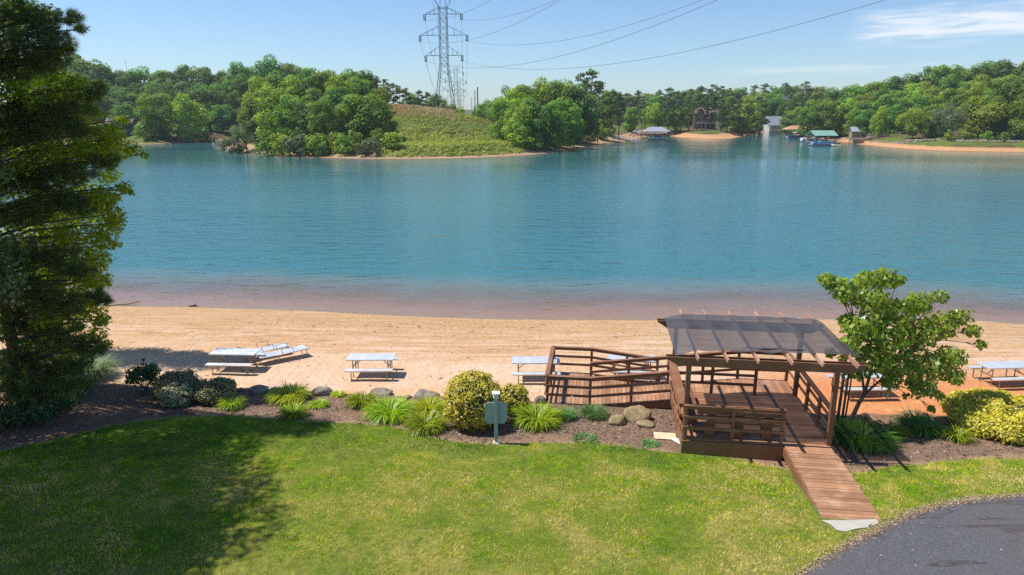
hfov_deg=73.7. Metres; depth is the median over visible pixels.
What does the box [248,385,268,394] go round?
boulder
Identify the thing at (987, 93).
broadleaf tree
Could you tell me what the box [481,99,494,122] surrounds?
broadleaf tree
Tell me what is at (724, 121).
broadleaf tree
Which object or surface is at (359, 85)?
broadleaf tree
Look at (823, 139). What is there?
jetty
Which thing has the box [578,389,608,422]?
iris
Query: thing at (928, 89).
broadleaf tree
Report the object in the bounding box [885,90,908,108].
broadleaf tree
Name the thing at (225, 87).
broadleaf tree
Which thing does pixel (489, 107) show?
broadleaf tree
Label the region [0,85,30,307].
oak tree
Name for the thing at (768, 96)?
broadleaf tree
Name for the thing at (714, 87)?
pine tree
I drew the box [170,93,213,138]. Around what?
broadleaf tree
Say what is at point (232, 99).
broadleaf tree
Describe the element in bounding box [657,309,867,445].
pergola
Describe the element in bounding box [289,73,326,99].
broadleaf tree
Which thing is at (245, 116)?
broadleaf tree
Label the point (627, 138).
gangway
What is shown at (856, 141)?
stone pier
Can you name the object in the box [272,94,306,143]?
broadleaf tree
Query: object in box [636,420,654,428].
boulder
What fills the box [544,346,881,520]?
deck
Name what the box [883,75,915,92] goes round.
broadleaf tree
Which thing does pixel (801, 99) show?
pine tree
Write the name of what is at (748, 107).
broadleaf tree
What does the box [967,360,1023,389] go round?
picnic table
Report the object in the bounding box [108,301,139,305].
driftwood
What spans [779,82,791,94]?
pine tree
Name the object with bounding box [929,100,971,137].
broadleaf tree
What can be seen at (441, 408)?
daylily
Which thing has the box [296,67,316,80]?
broadleaf tree
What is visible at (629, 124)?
broadleaf tree
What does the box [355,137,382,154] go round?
shrub
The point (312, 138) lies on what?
shrub
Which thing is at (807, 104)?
broadleaf tree
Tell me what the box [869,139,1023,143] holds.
riprap
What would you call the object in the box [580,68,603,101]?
pine tree
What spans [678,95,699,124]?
broadleaf tree
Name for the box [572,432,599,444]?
weed patch
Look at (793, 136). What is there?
pontoon boat
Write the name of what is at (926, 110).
broadleaf tree
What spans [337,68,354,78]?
broadleaf tree
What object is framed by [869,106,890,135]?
broadleaf tree
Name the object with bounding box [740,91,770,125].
broadleaf tree
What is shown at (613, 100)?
pine tree
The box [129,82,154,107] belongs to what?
broadleaf tree
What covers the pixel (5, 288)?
oak tree
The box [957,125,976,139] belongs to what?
young tree
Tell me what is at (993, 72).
broadleaf tree
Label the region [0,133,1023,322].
water
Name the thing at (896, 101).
broadleaf tree
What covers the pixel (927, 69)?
broadleaf tree
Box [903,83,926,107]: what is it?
broadleaf tree
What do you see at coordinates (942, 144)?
shore
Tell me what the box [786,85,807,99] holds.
broadleaf tree
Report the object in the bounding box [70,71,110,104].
broadleaf tree
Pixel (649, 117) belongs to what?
broadleaf tree
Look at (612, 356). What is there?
picnic table
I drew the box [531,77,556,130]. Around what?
broadleaf tree
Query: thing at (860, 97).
broadleaf tree
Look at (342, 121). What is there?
broadleaf tree
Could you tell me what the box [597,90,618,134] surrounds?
broadleaf tree
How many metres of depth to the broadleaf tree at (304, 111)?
173.65 m
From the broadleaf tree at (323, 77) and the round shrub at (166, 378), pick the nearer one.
the round shrub at (166, 378)
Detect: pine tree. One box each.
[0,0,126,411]
[366,73,375,91]
[372,76,381,96]
[379,79,390,95]
[387,82,399,103]
[392,86,406,103]
[400,88,413,103]
[415,89,424,105]
[423,92,431,105]
[575,73,592,93]
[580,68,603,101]
[591,80,607,142]
[607,89,619,136]
[611,92,627,139]
[620,93,633,109]
[631,95,644,124]
[634,90,641,122]
[639,98,647,128]
[653,96,667,121]
[655,89,663,95]
[660,93,678,134]
[663,87,673,107]
[673,90,682,104]
[676,91,689,131]
[683,89,697,131]
[691,94,703,129]
[694,85,706,106]
[700,89,716,129]
[704,92,717,129]
[706,84,719,103]
[708,88,724,129]
[717,89,728,131]
[719,88,737,132]
[731,90,742,134]
[750,85,758,95]
[755,95,770,133]
[759,83,771,93]
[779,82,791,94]
[785,92,794,109]
[791,93,808,108]
[800,81,814,98]
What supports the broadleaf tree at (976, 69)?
on the shore
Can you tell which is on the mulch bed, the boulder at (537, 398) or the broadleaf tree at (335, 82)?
the boulder at (537, 398)
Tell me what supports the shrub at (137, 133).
on the shore
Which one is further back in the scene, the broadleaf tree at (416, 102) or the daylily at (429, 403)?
the broadleaf tree at (416, 102)
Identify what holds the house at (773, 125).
on the shore
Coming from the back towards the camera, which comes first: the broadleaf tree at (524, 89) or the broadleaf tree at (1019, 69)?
the broadleaf tree at (1019, 69)
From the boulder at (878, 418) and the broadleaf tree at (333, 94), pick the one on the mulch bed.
the boulder at (878, 418)
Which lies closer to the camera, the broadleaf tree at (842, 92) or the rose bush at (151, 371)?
the rose bush at (151, 371)
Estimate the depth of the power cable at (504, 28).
164.53 m
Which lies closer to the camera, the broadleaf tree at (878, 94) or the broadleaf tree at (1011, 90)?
the broadleaf tree at (1011, 90)
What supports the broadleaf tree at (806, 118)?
on the shore
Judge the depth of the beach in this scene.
32.33 m
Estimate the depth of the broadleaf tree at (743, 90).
448.86 m
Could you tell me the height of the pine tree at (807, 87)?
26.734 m
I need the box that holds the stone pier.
[851,139,864,143]
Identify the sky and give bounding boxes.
[0,0,1023,109]
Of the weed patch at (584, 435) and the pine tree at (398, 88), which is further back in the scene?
the pine tree at (398, 88)
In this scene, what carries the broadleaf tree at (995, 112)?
on the shore
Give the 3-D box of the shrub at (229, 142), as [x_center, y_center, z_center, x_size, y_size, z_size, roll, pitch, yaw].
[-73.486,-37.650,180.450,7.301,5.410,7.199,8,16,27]
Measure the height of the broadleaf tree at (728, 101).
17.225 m
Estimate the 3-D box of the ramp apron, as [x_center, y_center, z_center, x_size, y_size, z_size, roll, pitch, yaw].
[7.766,5.403,15.522,1.314,0.019,0.512,0,14,0]
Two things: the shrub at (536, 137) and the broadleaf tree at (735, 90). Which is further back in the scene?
the broadleaf tree at (735, 90)
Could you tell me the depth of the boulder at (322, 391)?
24.25 m
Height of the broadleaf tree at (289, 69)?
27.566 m
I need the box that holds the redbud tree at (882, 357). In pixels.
[816,267,987,421]
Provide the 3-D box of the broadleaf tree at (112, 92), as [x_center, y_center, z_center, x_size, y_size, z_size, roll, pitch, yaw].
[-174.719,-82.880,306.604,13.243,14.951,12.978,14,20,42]
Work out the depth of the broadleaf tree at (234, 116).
281.14 m
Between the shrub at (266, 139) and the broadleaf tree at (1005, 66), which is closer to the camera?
the shrub at (266, 139)
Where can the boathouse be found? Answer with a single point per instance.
(793, 127)
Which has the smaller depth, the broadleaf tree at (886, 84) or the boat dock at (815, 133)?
the boat dock at (815, 133)
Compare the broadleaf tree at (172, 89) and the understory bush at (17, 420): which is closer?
the understory bush at (17, 420)
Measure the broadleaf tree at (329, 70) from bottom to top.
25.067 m
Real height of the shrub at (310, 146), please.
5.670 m
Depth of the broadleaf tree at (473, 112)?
287.14 m
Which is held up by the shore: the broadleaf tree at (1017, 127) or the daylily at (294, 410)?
the broadleaf tree at (1017, 127)
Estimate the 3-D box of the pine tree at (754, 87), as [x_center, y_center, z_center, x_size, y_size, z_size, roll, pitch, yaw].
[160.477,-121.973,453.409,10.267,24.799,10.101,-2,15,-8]
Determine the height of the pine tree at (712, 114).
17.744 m
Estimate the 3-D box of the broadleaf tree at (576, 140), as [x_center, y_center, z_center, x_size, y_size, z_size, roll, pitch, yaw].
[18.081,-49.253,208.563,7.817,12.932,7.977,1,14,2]
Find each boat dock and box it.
[643,127,670,141]
[805,130,838,142]
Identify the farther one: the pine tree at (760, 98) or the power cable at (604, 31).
the pine tree at (760, 98)
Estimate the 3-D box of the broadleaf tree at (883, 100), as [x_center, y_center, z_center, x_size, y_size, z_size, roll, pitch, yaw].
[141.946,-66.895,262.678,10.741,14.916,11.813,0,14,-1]
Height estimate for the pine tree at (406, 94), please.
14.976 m
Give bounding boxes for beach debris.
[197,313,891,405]
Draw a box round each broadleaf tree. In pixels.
[58,54,88,75]
[67,58,109,81]
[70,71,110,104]
[87,62,125,102]
[88,95,115,124]
[93,83,116,109]
[107,104,135,133]
[108,86,130,110]
[111,90,138,119]
[112,69,141,99]
[121,65,154,94]
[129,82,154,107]
[132,93,174,136]
[135,88,158,124]
[144,70,174,90]
[151,86,169,107]
[155,93,181,129]
[159,81,190,119]
[167,64,193,91]
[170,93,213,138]
[171,90,207,128]
[185,65,210,90]
[191,83,209,125]
[192,84,222,131]
[198,70,227,88]
[207,104,234,132]
[210,79,233,107]
[214,90,244,129]
[215,61,244,99]
[227,73,253,102]
[228,107,242,130]
[230,121,259,151]
[236,91,273,147]
[237,75,277,129]
[239,65,260,97]
[249,53,285,82]
[252,84,294,143]
[263,74,290,126]
[269,70,303,102]
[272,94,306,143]
[276,62,303,77]
[277,75,306,126]
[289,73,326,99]
[292,102,320,142]
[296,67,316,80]
[301,87,325,123]
[306,71,336,119]
[306,97,343,145]
[318,69,335,80]
[322,86,350,122]
[323,74,361,109]
[330,103,368,138]
[333,94,392,144]
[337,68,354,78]
[340,71,358,82]
[344,75,375,111]
[345,69,380,108]
[372,85,391,105]
[373,102,398,136]
[404,93,423,108]
[424,93,444,107]
[471,105,480,118]
[475,103,492,121]
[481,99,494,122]
[485,99,521,139]
[486,96,504,123]
[492,88,527,124]
[500,98,532,143]
[501,85,508,99]
[514,84,540,102]
[521,97,547,143]
[527,101,569,149]
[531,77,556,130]
[538,79,576,105]
[542,95,584,147]
[552,79,589,133]
[553,83,603,135]
[566,104,583,146]
[573,113,589,142]
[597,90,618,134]
[601,97,629,116]
[616,95,641,122]
[623,107,640,131]
[636,93,656,121]
[640,96,663,124]
[641,102,666,128]
[658,96,675,123]
[664,108,685,130]
[666,90,694,115]
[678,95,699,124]
[679,106,692,127]
[716,96,739,122]
[716,110,729,128]
[725,89,745,122]
[727,95,761,132]
[728,116,748,135]
[734,87,754,98]
[738,112,760,133]
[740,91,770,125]
[749,120,760,134]
[758,93,778,109]
[761,85,790,95]
[766,93,791,116]
[776,101,791,115]
[779,110,792,133]
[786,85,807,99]
[786,107,801,133]
[789,91,810,107]
[793,100,816,134]
[795,102,824,138]
[806,86,827,99]
[807,91,833,102]
[811,98,845,138]
[819,86,850,102]
[824,98,861,135]
[829,106,853,136]
[835,82,873,100]
[835,96,854,106]
[842,107,862,134]
[846,100,874,126]
[853,109,876,134]
[855,92,875,108]
[857,82,888,101]
[867,76,903,93]
[868,93,893,126]
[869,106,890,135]
[870,87,892,107]
[882,104,905,133]
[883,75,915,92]
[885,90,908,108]
[889,97,911,129]
[894,108,931,138]
[901,73,923,86]
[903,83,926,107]
[905,91,933,123]
[909,81,940,102]
[918,65,948,88]
[919,104,934,135]
[922,91,950,108]
[924,64,963,93]
[925,103,955,136]
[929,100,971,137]
[932,73,958,96]
[936,87,973,110]
[950,94,1012,137]
[953,67,977,87]
[954,81,991,112]
[955,81,970,95]
[958,63,999,86]
[964,74,995,112]
[976,90,995,107]
[978,73,1023,138]
[979,60,1004,84]
[980,77,1009,93]
[991,59,1023,79]
[1001,61,1023,79]
[1004,74,1021,83]
[1006,83,1023,139]
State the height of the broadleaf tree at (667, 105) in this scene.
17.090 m
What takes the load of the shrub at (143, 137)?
on the shore
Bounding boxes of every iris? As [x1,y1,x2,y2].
[557,396,578,421]
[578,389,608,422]
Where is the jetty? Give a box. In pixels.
[799,138,840,140]
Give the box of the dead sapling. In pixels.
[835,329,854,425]
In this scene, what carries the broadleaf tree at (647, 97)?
on the shore
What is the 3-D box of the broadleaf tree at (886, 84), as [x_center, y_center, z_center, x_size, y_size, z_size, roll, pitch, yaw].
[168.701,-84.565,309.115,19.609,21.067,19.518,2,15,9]
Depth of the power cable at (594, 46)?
130.18 m
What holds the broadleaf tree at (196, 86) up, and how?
on the shore
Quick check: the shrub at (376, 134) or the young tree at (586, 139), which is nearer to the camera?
the shrub at (376, 134)
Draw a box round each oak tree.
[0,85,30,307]
[0,246,29,335]
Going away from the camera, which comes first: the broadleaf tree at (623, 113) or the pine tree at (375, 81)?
the pine tree at (375, 81)
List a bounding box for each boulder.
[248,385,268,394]
[311,386,332,395]
[370,388,392,395]
[413,389,439,400]
[534,395,545,403]
[608,414,626,425]
[623,405,651,422]
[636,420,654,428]
[860,413,891,425]
[900,410,928,419]
[934,417,949,424]
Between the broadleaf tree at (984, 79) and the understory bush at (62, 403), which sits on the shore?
the broadleaf tree at (984, 79)
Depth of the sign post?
20.21 m
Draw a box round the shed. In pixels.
[848,127,871,137]
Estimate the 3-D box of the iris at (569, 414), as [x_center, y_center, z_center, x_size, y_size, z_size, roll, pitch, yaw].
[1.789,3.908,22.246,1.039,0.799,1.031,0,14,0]
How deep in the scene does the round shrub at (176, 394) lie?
23.00 m
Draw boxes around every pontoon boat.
[786,132,806,138]
[808,141,833,145]
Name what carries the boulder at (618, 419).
on the mulch bed
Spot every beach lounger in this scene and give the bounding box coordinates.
[236,341,288,356]
[258,343,308,362]
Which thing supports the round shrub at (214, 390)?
on the mulch bed
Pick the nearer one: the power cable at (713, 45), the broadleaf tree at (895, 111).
the power cable at (713, 45)
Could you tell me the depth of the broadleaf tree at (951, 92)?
248.04 m
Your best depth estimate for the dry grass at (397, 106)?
205.17 m
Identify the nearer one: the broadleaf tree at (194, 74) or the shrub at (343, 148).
the shrub at (343, 148)
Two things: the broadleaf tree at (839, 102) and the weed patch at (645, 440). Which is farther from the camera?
the broadleaf tree at (839, 102)
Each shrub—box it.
[121,129,132,135]
[131,127,147,135]
[141,134,150,139]
[151,366,202,398]
[157,381,195,407]
[159,128,170,138]
[168,129,185,139]
[191,376,238,405]
[196,130,217,141]
[218,135,247,153]
[253,129,279,155]
[269,132,292,155]
[280,133,314,155]
[302,133,331,154]
[303,134,325,155]
[327,131,344,153]
[333,133,352,154]
[344,130,367,150]
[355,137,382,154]
[368,128,386,145]
[380,131,402,147]
[439,102,454,109]
[441,368,502,432]
[451,105,464,112]
[499,383,530,414]
[525,130,544,149]
[541,132,561,149]
[939,387,1023,445]
[980,130,995,139]
[997,131,1011,140]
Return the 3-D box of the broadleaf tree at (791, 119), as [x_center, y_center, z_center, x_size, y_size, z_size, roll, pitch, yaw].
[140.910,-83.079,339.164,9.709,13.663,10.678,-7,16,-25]
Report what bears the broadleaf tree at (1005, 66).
on the shore
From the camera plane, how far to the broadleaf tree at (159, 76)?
327.32 m
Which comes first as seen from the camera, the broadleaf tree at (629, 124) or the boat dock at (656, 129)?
the boat dock at (656, 129)
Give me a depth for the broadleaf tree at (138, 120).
285.19 m
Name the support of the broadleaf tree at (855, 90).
on the shore
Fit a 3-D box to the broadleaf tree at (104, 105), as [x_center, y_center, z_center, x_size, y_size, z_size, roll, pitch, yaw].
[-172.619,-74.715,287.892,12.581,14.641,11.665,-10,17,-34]
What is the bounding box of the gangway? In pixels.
[612,135,640,142]
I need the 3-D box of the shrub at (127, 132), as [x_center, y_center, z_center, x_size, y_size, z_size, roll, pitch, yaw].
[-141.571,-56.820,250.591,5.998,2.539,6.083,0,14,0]
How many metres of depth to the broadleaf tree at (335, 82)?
198.13 m
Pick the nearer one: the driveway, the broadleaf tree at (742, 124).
the driveway
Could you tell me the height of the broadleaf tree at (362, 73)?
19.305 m
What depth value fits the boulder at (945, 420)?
22.04 m
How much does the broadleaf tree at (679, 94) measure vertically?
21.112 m
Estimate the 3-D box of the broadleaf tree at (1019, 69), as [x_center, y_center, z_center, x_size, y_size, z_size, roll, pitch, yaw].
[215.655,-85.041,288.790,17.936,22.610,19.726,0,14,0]
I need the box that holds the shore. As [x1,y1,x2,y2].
[4,107,1023,158]
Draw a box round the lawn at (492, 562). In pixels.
[0,416,1023,574]
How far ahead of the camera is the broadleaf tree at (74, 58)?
327.38 m
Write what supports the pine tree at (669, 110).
on the shore
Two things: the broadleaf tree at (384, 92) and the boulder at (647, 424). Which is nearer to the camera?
the boulder at (647, 424)
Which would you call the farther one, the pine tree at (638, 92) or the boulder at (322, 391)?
the pine tree at (638, 92)
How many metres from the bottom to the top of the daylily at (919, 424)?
0.585 m
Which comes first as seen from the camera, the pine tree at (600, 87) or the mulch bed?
the mulch bed
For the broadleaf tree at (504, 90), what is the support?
on the shore
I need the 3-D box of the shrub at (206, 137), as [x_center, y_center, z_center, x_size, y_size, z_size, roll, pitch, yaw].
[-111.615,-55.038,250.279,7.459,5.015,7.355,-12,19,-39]
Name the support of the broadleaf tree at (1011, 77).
on the shore
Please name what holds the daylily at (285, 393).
on the mulch bed
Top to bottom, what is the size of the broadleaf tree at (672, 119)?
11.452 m
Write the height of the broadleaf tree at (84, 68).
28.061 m
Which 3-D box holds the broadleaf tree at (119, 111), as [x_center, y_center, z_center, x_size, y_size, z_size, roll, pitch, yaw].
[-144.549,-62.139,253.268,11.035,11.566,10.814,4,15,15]
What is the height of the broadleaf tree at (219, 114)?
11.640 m
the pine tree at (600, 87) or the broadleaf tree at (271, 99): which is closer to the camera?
the broadleaf tree at (271, 99)
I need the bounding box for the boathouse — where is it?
[783,125,806,136]
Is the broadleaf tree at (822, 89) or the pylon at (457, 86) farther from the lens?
the pylon at (457, 86)
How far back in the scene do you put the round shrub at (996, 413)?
21.30 m
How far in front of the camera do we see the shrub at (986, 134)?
201.05 m
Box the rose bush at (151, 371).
[124,358,161,390]
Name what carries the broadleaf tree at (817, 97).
on the shore
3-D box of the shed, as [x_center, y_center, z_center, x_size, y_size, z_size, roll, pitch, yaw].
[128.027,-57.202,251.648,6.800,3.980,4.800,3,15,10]
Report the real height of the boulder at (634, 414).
0.603 m
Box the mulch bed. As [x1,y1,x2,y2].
[0,384,1023,474]
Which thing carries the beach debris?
on the beach
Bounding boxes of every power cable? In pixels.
[420,1,557,42]
[426,0,715,67]
[463,0,883,68]
[470,0,701,44]
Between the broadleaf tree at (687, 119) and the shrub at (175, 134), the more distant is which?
the broadleaf tree at (687, 119)
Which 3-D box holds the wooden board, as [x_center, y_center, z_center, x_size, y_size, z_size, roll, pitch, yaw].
[4.677,4.540,20.884,0.660,0.026,0.416,2,15,8]
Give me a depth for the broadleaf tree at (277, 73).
301.50 m
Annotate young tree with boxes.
[184,133,201,141]
[507,121,533,148]
[579,125,593,142]
[586,121,601,142]
[598,119,613,139]
[944,129,955,140]
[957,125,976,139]
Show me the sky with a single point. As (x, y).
(878, 41)
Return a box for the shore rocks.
[212,143,270,154]
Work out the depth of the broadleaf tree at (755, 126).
328.03 m
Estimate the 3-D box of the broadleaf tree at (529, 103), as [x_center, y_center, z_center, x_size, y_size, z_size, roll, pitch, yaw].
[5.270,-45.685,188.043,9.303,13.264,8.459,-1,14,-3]
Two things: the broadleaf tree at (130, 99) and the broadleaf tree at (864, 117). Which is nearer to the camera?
the broadleaf tree at (864, 117)
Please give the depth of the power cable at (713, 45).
115.69 m
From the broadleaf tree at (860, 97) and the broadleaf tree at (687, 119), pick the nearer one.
the broadleaf tree at (860, 97)
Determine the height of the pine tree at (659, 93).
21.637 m
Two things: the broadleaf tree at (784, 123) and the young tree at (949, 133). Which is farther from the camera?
the broadleaf tree at (784, 123)
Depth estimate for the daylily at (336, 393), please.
24.24 m
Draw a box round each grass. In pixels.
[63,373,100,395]
[67,351,124,382]
[390,103,454,120]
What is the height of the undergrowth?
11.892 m
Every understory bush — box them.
[0,374,58,425]
[0,396,41,430]
[40,387,88,411]
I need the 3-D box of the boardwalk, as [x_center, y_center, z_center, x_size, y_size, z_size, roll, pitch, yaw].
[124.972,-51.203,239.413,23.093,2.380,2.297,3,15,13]
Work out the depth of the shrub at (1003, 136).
197.61 m
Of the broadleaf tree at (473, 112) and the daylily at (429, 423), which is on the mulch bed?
the daylily at (429, 423)
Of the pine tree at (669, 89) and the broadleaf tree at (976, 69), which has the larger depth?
the pine tree at (669, 89)
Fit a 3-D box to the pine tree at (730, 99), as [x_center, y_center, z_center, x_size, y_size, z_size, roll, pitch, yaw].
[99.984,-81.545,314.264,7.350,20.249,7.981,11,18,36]
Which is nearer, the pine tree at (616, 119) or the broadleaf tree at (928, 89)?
the pine tree at (616, 119)
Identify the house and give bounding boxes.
[104,118,136,133]
[692,106,718,128]
[762,116,782,132]
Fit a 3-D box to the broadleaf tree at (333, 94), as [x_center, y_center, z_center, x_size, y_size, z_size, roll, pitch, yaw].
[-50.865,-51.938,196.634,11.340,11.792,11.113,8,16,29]
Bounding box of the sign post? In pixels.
[485,391,506,444]
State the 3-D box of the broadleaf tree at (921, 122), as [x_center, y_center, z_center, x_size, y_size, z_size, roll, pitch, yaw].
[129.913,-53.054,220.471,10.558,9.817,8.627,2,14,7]
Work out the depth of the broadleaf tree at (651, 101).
408.80 m
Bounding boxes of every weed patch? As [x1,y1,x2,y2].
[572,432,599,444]
[641,438,661,447]
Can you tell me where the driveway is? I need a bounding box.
[801,495,1023,574]
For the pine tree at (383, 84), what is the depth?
235.58 m
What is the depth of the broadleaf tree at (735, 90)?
447.10 m
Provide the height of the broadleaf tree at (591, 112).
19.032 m
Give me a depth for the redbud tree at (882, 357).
20.85 m
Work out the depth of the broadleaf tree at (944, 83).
268.30 m
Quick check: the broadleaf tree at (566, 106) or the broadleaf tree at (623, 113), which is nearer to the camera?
the broadleaf tree at (566, 106)
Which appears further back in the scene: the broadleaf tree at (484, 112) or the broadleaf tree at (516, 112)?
the broadleaf tree at (484, 112)
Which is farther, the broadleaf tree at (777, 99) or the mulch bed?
the broadleaf tree at (777, 99)
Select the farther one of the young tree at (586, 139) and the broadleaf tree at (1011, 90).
the young tree at (586, 139)
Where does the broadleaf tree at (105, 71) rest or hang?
on the shore
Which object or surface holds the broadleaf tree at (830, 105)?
on the shore
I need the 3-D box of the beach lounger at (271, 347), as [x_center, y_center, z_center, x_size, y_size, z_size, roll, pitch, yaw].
[-10.521,2.658,28.891,2.021,0.639,0.648,-12,19,-39]
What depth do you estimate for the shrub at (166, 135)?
244.20 m
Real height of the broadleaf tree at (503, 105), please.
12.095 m
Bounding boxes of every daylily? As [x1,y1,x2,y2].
[216,395,247,412]
[261,379,317,406]
[272,398,312,421]
[306,397,330,408]
[329,389,344,397]
[341,390,380,410]
[360,390,419,425]
[401,408,450,438]
[411,392,444,415]
[435,401,447,413]
[505,398,566,433]
[823,415,905,458]
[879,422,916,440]
[885,406,951,440]
[937,423,978,445]
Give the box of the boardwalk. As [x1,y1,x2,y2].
[834,138,873,142]
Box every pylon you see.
[419,0,467,111]
[447,65,466,107]
[452,79,465,108]
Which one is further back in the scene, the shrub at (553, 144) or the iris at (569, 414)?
the shrub at (553, 144)
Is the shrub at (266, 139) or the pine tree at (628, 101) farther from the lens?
the pine tree at (628, 101)
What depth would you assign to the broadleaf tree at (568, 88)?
217.60 m
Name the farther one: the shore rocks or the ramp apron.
the shore rocks
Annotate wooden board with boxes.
[654,432,675,439]
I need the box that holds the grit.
[783,491,1023,574]
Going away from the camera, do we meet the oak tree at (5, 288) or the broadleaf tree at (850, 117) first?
the oak tree at (5, 288)
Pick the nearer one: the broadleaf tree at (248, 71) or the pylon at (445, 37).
the pylon at (445, 37)
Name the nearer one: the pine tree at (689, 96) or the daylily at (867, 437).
the daylily at (867, 437)
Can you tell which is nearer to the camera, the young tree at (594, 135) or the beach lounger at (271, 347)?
the beach lounger at (271, 347)
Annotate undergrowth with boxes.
[376,108,527,157]
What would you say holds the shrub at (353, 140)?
on the shore
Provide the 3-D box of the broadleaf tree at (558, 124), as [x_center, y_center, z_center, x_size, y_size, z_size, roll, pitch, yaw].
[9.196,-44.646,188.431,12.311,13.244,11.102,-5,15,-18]
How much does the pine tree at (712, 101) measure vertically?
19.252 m
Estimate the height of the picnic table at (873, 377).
0.776 m
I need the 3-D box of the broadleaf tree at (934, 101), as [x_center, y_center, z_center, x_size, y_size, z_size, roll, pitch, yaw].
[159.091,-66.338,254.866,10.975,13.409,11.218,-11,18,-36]
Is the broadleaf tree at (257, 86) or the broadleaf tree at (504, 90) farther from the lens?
the broadleaf tree at (504, 90)
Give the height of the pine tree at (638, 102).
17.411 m
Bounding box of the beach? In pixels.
[0,286,1023,415]
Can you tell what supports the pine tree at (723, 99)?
on the shore
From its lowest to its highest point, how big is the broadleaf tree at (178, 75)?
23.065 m
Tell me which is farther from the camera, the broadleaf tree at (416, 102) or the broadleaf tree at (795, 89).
the broadleaf tree at (795, 89)
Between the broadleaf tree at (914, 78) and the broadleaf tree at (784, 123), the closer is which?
the broadleaf tree at (914, 78)
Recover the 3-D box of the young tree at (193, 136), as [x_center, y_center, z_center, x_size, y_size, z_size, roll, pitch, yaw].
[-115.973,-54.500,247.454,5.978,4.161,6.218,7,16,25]
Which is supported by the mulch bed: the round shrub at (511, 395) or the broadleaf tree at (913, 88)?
the round shrub at (511, 395)
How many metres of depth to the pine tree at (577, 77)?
245.20 m
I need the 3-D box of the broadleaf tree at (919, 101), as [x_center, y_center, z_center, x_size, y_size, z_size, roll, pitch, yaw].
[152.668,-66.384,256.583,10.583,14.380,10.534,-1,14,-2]
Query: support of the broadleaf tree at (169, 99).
on the shore
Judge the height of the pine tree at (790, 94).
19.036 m
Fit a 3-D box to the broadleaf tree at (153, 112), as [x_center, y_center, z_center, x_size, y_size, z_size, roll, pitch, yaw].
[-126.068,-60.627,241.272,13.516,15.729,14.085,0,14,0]
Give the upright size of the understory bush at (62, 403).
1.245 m
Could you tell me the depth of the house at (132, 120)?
262.03 m
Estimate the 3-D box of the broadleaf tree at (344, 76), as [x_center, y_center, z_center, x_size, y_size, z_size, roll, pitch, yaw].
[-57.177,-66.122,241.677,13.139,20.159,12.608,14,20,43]
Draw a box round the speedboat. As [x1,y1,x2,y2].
[647,135,665,139]
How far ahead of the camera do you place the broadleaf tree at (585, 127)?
222.33 m
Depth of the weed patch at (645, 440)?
20.38 m
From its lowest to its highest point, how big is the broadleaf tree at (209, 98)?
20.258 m
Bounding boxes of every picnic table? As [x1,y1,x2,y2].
[205,348,265,374]
[344,353,397,379]
[512,356,560,382]
[607,354,655,381]
[825,371,895,399]
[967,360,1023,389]
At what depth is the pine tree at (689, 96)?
309.26 m
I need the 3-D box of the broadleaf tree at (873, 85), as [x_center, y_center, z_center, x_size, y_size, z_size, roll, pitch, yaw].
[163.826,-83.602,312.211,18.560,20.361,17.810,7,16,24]
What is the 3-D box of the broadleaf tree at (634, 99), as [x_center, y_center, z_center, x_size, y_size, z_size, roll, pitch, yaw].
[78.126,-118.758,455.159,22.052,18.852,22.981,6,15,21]
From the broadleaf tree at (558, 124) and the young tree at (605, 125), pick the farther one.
the young tree at (605, 125)
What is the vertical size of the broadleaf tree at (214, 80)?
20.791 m
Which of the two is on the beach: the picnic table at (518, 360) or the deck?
the picnic table at (518, 360)
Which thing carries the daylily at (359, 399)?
on the mulch bed
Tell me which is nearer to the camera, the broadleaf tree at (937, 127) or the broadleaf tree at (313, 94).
the broadleaf tree at (313, 94)
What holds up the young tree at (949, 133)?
on the shore
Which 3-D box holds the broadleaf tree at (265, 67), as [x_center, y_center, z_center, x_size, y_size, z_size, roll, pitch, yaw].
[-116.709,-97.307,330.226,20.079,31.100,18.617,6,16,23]
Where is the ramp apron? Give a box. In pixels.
[822,519,878,531]
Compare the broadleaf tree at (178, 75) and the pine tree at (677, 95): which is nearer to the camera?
the broadleaf tree at (178, 75)
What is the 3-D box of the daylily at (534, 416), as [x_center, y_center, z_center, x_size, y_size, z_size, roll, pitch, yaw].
[0.802,4.070,21.873,2.256,0.626,2.182,0,14,0]
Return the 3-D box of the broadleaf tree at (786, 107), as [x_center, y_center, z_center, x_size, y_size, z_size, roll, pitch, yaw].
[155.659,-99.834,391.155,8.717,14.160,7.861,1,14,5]
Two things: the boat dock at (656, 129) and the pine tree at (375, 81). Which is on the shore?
the pine tree at (375, 81)
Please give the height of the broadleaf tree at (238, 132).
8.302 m
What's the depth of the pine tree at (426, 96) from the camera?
298.91 m
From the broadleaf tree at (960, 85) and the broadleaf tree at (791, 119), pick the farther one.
the broadleaf tree at (791, 119)
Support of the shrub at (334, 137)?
on the shore

